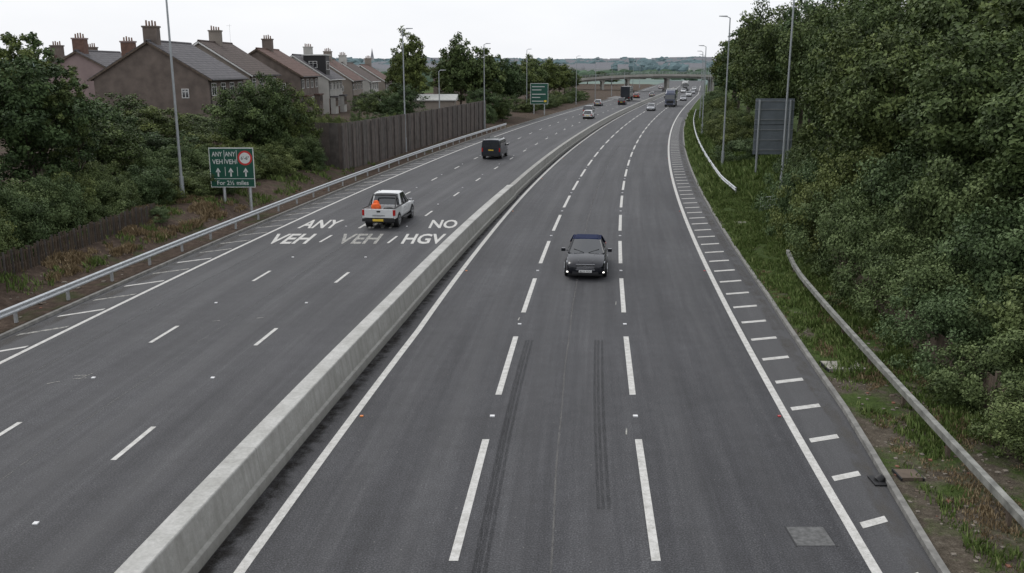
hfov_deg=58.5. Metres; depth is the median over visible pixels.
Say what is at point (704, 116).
shrub
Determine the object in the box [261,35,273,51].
chimneys
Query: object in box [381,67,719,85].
distant woodland
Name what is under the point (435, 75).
broadleaf tree
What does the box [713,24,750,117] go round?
broadleaf tree
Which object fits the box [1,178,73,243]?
shrub
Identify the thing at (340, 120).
shrub
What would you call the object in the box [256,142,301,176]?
shrub
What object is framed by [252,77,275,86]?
windows
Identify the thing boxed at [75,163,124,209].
shrub
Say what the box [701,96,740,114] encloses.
shrub
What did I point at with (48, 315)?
kerb
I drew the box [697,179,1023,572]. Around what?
verge grass
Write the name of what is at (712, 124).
shrub
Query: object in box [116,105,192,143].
broadleaf tree
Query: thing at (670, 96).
articulated lorry
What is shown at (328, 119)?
shrub
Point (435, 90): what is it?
walls
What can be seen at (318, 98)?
bays
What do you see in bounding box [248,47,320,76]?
roof
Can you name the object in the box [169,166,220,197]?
shrub
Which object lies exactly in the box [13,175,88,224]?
shrub
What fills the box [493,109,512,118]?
shrub
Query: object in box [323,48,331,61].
chimneys
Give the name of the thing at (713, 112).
shrub
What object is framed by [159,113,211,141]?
broadleaf tree
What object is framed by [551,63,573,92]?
broadleaf tree
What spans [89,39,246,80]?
roof
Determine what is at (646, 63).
distant woodland
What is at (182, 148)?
shrub
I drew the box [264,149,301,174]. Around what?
shrub
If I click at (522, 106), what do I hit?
shrub
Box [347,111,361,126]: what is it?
hedge
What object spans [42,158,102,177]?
shrub
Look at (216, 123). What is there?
broadleaf tree
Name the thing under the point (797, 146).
shrub
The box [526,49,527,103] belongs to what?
street lamp
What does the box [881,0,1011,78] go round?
broadleaf tree
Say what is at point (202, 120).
broadleaf tree
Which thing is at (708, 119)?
shrub
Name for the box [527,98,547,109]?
shrub
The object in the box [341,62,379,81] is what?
roof
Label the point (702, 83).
street lamp
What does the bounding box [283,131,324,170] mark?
shrub
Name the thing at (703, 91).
street lamp
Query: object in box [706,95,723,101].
shrub
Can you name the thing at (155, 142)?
broadleaf tree
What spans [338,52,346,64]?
chimneys
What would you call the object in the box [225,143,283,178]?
shrub
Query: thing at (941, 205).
shrub
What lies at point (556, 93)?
shrub
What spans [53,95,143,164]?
broadleaf tree
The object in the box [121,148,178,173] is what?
shrub
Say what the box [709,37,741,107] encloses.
broadleaf tree
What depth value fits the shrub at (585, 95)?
248.06 m
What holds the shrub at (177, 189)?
on the ground at (944, 539)
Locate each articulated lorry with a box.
[664,89,677,106]
[682,81,688,90]
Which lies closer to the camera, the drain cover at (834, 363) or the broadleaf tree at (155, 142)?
the drain cover at (834, 363)
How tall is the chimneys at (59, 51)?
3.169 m
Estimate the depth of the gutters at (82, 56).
106.46 m
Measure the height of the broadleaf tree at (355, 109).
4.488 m
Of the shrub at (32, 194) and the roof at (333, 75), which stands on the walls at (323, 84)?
the roof at (333, 75)
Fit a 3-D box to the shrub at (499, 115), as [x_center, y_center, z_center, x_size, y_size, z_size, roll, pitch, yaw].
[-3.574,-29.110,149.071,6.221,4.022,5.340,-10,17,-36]
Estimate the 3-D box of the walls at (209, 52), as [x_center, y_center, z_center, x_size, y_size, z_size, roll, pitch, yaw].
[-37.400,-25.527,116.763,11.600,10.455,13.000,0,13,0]
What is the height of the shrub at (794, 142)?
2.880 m
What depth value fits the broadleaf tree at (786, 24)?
81.18 m
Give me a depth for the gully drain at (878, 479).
19.71 m
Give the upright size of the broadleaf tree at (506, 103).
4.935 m
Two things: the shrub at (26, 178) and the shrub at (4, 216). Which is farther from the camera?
the shrub at (26, 178)
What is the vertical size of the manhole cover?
0.058 m
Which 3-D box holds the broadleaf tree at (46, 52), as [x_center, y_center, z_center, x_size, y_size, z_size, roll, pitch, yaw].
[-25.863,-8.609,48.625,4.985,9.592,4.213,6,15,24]
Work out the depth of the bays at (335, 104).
148.60 m
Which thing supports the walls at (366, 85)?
on the ground at (944, 539)
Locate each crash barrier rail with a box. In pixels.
[0,123,506,322]
[693,109,736,193]
[786,250,1023,527]
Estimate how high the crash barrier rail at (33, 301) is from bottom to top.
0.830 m
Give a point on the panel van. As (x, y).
(494, 146)
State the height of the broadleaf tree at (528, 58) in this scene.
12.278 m
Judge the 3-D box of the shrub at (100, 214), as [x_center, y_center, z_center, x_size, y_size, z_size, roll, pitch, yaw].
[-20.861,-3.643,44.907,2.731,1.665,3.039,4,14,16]
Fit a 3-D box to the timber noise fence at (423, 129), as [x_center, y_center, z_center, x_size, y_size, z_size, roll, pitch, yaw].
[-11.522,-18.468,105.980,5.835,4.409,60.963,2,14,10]
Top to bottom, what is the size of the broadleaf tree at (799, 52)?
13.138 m
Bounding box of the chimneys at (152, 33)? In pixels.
[141,20,160,44]
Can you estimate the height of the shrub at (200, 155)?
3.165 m
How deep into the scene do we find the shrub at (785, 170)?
50.84 m
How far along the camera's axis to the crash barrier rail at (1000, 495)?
21.73 m
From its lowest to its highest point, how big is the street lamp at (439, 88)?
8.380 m
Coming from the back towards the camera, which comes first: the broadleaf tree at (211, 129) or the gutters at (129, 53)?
the gutters at (129, 53)
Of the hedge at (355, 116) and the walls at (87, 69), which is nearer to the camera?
the hedge at (355, 116)
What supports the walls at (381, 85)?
on the ground at (944, 539)
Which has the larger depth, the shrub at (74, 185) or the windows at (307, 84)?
the windows at (307, 84)
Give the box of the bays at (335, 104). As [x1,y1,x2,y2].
[330,94,346,113]
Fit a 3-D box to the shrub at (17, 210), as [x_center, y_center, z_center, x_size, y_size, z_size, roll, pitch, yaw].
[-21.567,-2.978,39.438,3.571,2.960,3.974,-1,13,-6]
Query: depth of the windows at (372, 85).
184.64 m
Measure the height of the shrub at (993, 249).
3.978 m
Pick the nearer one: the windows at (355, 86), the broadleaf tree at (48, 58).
the broadleaf tree at (48, 58)
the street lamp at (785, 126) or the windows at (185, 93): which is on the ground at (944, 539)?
the street lamp at (785, 126)
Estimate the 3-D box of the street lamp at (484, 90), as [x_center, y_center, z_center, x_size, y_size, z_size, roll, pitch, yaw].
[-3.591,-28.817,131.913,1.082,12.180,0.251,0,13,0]
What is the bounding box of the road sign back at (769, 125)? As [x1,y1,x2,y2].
[753,98,794,173]
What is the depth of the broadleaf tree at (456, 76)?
152.61 m
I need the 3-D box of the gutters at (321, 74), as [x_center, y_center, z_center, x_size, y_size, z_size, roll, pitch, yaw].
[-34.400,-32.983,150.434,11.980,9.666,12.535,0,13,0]
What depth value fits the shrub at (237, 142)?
67.93 m
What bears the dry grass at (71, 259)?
on the ground at (944, 539)
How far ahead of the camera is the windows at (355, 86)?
166.64 m
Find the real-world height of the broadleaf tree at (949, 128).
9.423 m
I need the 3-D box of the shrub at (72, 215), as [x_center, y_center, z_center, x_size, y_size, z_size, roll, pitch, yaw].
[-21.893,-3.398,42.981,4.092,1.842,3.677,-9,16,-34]
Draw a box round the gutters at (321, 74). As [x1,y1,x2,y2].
[290,56,345,110]
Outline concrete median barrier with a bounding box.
[114,87,674,572]
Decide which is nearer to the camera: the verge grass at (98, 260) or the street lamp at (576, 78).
the verge grass at (98, 260)
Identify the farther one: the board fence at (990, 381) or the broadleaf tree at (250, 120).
the broadleaf tree at (250, 120)
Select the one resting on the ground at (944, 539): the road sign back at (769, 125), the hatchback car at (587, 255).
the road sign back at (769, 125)
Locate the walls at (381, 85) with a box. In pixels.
[359,66,391,100]
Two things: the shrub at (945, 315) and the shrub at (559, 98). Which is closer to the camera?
the shrub at (945, 315)
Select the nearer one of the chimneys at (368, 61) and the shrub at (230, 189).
the shrub at (230, 189)
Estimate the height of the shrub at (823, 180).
4.296 m
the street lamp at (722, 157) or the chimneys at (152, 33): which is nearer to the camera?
the street lamp at (722, 157)
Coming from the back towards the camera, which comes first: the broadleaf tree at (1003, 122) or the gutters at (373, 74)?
the gutters at (373, 74)
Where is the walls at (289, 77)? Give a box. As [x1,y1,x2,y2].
[250,50,318,114]
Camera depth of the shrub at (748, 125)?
98.89 m
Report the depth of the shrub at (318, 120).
94.22 m
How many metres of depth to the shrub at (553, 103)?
195.77 m
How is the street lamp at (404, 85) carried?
on the ground at (944, 539)
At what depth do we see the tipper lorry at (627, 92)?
250.39 m
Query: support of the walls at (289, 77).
on the ground at (944, 539)
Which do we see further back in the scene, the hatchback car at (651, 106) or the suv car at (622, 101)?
the suv car at (622, 101)
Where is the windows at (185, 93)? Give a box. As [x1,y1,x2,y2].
[181,82,241,117]
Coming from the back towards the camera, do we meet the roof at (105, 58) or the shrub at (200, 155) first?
the roof at (105, 58)
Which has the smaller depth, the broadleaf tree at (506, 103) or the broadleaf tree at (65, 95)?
the broadleaf tree at (65, 95)
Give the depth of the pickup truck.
51.84 m
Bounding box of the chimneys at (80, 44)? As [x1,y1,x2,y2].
[70,33,88,53]
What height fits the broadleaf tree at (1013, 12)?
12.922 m
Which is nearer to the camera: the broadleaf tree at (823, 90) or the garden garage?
the broadleaf tree at (823, 90)
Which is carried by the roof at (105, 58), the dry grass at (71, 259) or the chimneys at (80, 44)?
the chimneys at (80, 44)
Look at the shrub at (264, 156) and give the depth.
66.11 m
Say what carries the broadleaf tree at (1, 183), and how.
on the ground at (944, 539)
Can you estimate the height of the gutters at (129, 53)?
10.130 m
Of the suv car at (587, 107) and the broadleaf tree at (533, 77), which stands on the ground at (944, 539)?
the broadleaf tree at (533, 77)
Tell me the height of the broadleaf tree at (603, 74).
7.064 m
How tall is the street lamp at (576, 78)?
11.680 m
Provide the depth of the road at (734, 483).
24.79 m
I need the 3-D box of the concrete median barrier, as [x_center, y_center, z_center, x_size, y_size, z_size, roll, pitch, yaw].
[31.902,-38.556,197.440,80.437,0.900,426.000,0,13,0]
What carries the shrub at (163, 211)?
on the ground at (944, 539)
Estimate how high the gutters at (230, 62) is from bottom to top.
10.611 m
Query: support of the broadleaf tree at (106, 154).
on the ground at (944, 539)
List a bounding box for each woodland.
[332,56,714,71]
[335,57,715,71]
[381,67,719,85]
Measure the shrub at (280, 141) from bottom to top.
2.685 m
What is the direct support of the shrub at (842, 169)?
on the ground at (944, 539)
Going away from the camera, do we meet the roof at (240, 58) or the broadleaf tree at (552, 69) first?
the roof at (240, 58)
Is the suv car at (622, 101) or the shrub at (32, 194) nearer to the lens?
the shrub at (32, 194)
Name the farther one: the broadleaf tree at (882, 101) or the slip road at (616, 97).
the slip road at (616, 97)
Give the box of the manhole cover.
[784,526,837,546]
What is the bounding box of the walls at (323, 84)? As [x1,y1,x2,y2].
[291,56,342,113]
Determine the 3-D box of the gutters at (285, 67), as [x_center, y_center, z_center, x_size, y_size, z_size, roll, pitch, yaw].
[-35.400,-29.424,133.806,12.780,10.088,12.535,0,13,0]
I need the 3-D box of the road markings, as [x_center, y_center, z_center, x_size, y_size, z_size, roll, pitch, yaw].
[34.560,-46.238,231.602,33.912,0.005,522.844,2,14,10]
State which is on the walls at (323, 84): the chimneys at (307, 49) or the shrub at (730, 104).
the chimneys at (307, 49)
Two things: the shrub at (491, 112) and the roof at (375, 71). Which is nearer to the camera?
the shrub at (491, 112)
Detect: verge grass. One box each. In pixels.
[0,161,375,294]
[683,109,793,201]
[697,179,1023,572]
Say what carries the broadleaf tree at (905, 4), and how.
on the ground at (944, 539)
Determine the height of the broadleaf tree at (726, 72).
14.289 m
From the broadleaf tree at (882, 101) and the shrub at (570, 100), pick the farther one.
the shrub at (570, 100)
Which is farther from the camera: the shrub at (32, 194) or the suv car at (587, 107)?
the suv car at (587, 107)
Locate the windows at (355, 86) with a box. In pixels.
[342,82,362,90]
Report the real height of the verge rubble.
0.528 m
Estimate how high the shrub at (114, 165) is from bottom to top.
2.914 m
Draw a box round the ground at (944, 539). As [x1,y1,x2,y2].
[0,59,1023,572]
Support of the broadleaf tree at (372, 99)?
on the ground at (944, 539)
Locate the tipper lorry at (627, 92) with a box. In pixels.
[621,86,633,100]
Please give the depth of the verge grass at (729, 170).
77.65 m
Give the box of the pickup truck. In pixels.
[362,190,413,226]
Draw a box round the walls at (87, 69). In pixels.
[49,53,103,102]
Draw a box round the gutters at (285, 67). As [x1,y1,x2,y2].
[249,49,321,101]
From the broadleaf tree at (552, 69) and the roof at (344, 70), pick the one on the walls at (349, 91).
the roof at (344, 70)
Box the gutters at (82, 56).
[54,51,104,67]
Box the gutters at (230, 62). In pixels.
[193,41,280,80]
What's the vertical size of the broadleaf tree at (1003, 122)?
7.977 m
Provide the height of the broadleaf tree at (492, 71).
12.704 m
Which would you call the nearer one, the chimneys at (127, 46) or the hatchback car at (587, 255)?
the hatchback car at (587, 255)
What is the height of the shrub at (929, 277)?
3.097 m
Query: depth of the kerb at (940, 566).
22.57 m
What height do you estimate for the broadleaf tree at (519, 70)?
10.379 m
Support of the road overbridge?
on the ground at (944, 539)
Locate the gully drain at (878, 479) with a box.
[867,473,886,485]
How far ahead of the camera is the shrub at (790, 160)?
57.86 m
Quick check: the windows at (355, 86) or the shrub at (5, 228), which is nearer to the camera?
the shrub at (5, 228)
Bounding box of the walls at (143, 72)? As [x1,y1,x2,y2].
[94,44,243,126]
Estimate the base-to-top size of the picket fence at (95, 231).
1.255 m
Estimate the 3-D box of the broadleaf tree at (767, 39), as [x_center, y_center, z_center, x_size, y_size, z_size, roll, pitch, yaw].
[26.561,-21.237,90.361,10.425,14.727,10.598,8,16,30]
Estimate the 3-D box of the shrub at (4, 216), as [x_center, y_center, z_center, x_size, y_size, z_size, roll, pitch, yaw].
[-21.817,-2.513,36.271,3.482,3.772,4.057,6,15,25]
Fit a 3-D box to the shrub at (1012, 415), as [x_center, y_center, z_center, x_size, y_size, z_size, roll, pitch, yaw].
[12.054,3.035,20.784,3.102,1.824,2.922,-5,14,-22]
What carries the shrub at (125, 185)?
on the ground at (944, 539)
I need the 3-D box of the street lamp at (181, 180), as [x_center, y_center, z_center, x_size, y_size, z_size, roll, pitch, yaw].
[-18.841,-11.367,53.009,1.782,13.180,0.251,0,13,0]
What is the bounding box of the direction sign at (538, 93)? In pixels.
[530,83,547,114]
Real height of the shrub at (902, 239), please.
3.145 m
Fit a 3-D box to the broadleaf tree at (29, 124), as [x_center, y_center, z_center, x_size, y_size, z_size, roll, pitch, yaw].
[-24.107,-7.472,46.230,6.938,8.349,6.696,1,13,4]
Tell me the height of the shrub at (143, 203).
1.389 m
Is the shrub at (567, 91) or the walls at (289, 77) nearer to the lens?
the walls at (289, 77)
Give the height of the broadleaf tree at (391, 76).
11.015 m
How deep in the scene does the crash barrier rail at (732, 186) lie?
78.33 m
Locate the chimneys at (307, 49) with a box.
[303,44,312,53]
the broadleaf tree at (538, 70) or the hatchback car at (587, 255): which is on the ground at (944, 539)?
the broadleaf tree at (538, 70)
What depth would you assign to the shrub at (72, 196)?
42.34 m
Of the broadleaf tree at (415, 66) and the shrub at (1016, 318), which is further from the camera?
the broadleaf tree at (415, 66)
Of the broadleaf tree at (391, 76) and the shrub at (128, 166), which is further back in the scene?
the broadleaf tree at (391, 76)
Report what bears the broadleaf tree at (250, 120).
on the ground at (944, 539)
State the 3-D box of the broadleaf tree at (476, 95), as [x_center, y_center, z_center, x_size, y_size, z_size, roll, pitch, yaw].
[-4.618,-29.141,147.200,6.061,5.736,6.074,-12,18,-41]
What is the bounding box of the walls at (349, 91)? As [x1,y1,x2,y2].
[330,67,362,109]
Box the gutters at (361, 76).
[341,63,380,92]
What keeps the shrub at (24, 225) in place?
on the ground at (944, 539)
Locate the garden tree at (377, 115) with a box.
[365,112,389,118]
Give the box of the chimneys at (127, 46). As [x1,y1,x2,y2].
[119,36,136,55]
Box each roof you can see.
[53,49,121,66]
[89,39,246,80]
[192,39,279,74]
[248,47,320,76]
[291,54,344,79]
[329,59,364,80]
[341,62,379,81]
[359,64,391,81]
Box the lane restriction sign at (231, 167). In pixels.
[208,148,255,210]
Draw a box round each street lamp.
[165,0,184,198]
[402,28,412,151]
[438,70,443,107]
[484,43,490,128]
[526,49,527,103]
[575,57,576,103]
[699,45,705,134]
[699,51,702,117]
[700,54,703,105]
[719,16,730,162]
[779,0,794,187]
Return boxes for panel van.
[481,136,508,158]
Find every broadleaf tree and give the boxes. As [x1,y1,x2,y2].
[0,31,64,178]
[0,33,51,160]
[0,54,111,191]
[0,158,10,189]
[2,37,80,175]
[40,65,98,172]
[49,118,148,175]
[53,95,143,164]
[94,92,166,129]
[115,130,202,163]
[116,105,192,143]
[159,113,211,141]
[162,115,219,138]
[180,132,231,151]
[188,122,221,145]
[200,80,293,147]
[207,89,266,146]
[246,71,308,149]
[265,78,323,148]
[346,89,378,113]
[355,90,398,115]
[376,83,431,115]
[384,54,416,99]
[390,26,430,111]
[428,48,463,97]
[436,31,486,103]
[465,46,507,97]
[466,87,501,106]
[489,93,521,120]
[491,58,525,116]
[503,59,529,104]
[517,54,540,97]
[517,63,543,98]
[524,59,549,82]
[539,58,563,90]
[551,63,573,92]
[564,67,577,93]
[567,67,581,91]
[591,71,611,82]
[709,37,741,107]
[710,48,736,97]
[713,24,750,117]
[719,49,747,112]
[724,0,825,117]
[726,16,780,110]
[728,20,783,102]
[756,3,832,130]
[772,0,905,142]
[775,3,834,128]
[794,0,909,154]
[795,0,915,154]
[795,20,940,165]
[810,0,928,46]
[821,27,969,198]
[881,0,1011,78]
[891,21,1023,200]
[946,0,1023,187]
[973,76,1023,207]
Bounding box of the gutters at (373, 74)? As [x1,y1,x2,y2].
[358,65,388,86]
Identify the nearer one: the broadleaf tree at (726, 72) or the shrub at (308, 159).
the shrub at (308, 159)
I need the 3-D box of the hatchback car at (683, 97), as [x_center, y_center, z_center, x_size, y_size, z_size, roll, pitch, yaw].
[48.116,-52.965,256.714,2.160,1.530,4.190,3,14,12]
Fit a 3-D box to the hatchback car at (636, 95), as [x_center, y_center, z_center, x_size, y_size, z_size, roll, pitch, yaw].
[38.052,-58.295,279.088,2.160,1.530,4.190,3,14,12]
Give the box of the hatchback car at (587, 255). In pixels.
[561,234,611,275]
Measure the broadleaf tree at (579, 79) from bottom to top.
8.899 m
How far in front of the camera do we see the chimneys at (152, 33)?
92.38 m
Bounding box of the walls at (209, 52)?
[195,43,276,95]
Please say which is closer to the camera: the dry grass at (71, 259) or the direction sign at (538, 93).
the dry grass at (71, 259)
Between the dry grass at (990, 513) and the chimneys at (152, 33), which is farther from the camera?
the chimneys at (152, 33)
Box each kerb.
[0,86,650,338]
[683,98,950,572]
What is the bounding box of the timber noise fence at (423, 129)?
[286,100,485,169]
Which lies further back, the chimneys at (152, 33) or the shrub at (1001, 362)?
the chimneys at (152, 33)
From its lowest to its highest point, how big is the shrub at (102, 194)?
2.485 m
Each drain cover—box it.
[819,361,865,371]
[891,468,924,480]
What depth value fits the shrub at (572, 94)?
230.47 m
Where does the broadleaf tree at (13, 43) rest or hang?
on the ground at (944, 539)
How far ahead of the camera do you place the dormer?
145.21 m
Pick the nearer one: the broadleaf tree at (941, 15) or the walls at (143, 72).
the broadleaf tree at (941, 15)
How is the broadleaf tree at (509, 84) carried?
on the ground at (944, 539)
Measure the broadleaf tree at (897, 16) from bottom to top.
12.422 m
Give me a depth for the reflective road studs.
26.40 m
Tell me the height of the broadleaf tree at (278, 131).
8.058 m
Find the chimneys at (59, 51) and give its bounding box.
[49,41,97,58]
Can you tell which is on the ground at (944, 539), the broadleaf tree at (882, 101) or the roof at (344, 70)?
the broadleaf tree at (882, 101)
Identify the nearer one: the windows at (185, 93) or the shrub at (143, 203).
the shrub at (143, 203)
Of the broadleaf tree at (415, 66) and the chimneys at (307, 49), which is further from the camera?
the chimneys at (307, 49)
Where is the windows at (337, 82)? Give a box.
[318,81,341,105]
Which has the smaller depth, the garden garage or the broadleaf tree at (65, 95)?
the broadleaf tree at (65, 95)
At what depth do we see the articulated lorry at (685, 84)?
367.42 m
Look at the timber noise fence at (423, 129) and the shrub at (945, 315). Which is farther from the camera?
the timber noise fence at (423, 129)
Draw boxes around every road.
[0,81,937,572]
[609,96,642,100]
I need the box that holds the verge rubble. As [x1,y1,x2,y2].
[10,190,1023,572]
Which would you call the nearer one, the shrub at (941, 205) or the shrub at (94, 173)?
the shrub at (941, 205)
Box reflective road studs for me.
[32,117,780,524]
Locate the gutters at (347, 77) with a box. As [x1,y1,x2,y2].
[330,66,365,106]
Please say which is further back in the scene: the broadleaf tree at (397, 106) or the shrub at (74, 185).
the broadleaf tree at (397, 106)
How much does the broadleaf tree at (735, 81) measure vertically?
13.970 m
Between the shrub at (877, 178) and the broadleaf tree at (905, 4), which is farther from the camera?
the broadleaf tree at (905, 4)
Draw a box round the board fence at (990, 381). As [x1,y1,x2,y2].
[829,248,1023,440]
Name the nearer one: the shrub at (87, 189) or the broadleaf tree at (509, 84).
the shrub at (87, 189)
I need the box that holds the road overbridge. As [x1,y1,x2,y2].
[580,71,714,90]
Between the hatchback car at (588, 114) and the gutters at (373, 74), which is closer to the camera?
the hatchback car at (588, 114)
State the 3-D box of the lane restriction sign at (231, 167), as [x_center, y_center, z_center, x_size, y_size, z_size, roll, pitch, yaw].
[-16.950,-6.498,55.603,2.700,3.870,0.223,0,13,0]
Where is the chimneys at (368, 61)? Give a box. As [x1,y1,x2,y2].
[364,56,371,66]
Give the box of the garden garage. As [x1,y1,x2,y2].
[414,94,457,117]
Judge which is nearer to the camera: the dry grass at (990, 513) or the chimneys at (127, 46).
the dry grass at (990, 513)
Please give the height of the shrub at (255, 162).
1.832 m
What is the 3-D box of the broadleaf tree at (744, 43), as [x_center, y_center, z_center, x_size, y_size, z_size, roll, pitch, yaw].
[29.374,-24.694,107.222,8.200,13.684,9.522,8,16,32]
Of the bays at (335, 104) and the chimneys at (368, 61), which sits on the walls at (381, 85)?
the chimneys at (368, 61)
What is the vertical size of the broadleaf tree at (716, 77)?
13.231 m
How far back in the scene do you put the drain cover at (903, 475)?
19.82 m
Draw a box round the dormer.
[302,54,330,74]
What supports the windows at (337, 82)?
attached to the walls at (323, 84)
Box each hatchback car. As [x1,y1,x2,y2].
[561,234,611,275]
[583,110,594,118]
[594,99,602,105]
[633,93,639,97]
[646,103,655,110]
[680,95,686,100]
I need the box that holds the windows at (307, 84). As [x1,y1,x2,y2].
[281,78,317,105]
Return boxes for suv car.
[583,105,594,111]
[618,98,626,104]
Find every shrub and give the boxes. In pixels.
[0,185,60,255]
[0,204,32,248]
[0,205,18,257]
[0,218,26,265]
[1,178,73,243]
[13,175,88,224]
[18,169,94,201]
[25,172,99,224]
[33,169,91,236]
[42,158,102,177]
[42,206,88,233]
[62,162,115,210]
[70,197,117,227]
[74,173,136,218]
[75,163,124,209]
[92,159,139,202]
[108,175,143,210]
[113,159,148,173]
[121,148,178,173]
[122,162,178,206]
[127,188,154,205]
[135,169,196,205]
[140,205,170,223]
[158,143,201,174]
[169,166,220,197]
[176,143,219,187]
[186,161,238,194]
[224,139,257,150]
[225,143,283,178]
[246,147,271,174]
[254,160,265,178]
[255,158,282,176]
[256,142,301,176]
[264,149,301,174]
[268,139,298,167]
[272,153,297,170]
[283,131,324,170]
[299,151,328,170]
[313,115,324,123]
[319,112,338,139]
[331,115,348,144]
[478,96,507,119]
[486,103,498,123]
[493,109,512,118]
[511,98,538,112]
[520,99,538,110]
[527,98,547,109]
[541,94,558,108]
[548,95,561,107]
[549,91,566,104]
[561,87,580,102]
[563,94,574,103]
[565,90,583,101]
[579,91,589,99]
[699,99,723,109]
[700,114,723,136]
[701,91,729,107]
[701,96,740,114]
[701,108,736,120]
[704,112,733,138]
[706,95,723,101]
[706,107,735,120]
[710,112,754,151]
[710,136,768,160]
[721,110,754,140]
[751,157,840,236]
[768,164,855,256]
[772,148,807,175]
[774,150,840,217]
[781,146,835,180]
[785,124,826,156]
[785,180,884,277]
[789,138,828,161]
[798,131,913,227]
[815,201,917,288]
[826,227,949,316]
[843,136,981,244]
[852,245,986,346]
[868,280,1011,384]
[888,152,1023,271]
[922,325,1023,415]
[923,195,1023,314]
[955,265,1023,363]
[966,377,1023,465]
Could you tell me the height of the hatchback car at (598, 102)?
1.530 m
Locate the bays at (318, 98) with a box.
[303,93,323,115]
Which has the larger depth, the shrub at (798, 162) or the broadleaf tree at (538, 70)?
the broadleaf tree at (538, 70)
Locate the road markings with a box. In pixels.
[0,86,917,572]
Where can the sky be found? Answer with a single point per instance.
(555, 29)
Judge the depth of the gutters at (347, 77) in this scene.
161.59 m
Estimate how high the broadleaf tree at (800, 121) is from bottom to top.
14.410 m
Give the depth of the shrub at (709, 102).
165.94 m
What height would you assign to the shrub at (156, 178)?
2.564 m
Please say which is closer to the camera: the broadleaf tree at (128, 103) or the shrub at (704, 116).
the broadleaf tree at (128, 103)
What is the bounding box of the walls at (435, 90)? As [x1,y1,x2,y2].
[433,60,471,99]
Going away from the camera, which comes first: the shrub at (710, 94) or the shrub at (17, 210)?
the shrub at (17, 210)
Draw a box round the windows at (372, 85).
[370,83,377,89]
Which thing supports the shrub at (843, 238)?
on the ground at (944, 539)
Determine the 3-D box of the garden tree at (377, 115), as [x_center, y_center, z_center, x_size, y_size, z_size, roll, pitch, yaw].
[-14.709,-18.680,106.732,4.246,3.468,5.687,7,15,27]
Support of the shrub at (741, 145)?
on the ground at (944, 539)
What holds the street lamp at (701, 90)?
on the ground at (944, 539)
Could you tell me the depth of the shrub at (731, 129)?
90.92 m
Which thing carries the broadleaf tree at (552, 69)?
on the ground at (944, 539)
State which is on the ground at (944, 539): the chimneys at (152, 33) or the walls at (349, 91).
the walls at (349, 91)
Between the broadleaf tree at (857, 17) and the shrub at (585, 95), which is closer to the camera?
the broadleaf tree at (857, 17)
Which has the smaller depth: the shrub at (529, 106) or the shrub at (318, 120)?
the shrub at (318, 120)
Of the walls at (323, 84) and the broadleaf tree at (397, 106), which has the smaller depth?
the broadleaf tree at (397, 106)
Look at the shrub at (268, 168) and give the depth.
66.78 m
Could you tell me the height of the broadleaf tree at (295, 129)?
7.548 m
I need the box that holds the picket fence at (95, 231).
[0,203,155,276]
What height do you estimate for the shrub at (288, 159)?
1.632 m
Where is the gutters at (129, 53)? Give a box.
[87,42,248,102]
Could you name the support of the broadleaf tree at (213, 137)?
on the ground at (944, 539)
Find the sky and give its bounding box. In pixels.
[0,0,904,59]
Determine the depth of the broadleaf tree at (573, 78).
273.89 m
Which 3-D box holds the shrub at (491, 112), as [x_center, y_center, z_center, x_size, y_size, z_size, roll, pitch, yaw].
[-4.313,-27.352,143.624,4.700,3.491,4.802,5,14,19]
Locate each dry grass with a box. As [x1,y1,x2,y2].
[14,194,247,281]
[758,269,1023,572]
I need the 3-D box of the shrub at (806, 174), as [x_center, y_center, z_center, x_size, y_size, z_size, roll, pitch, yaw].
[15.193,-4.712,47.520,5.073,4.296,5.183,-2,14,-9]
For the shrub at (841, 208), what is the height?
3.996 m
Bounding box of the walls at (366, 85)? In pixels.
[342,64,377,94]

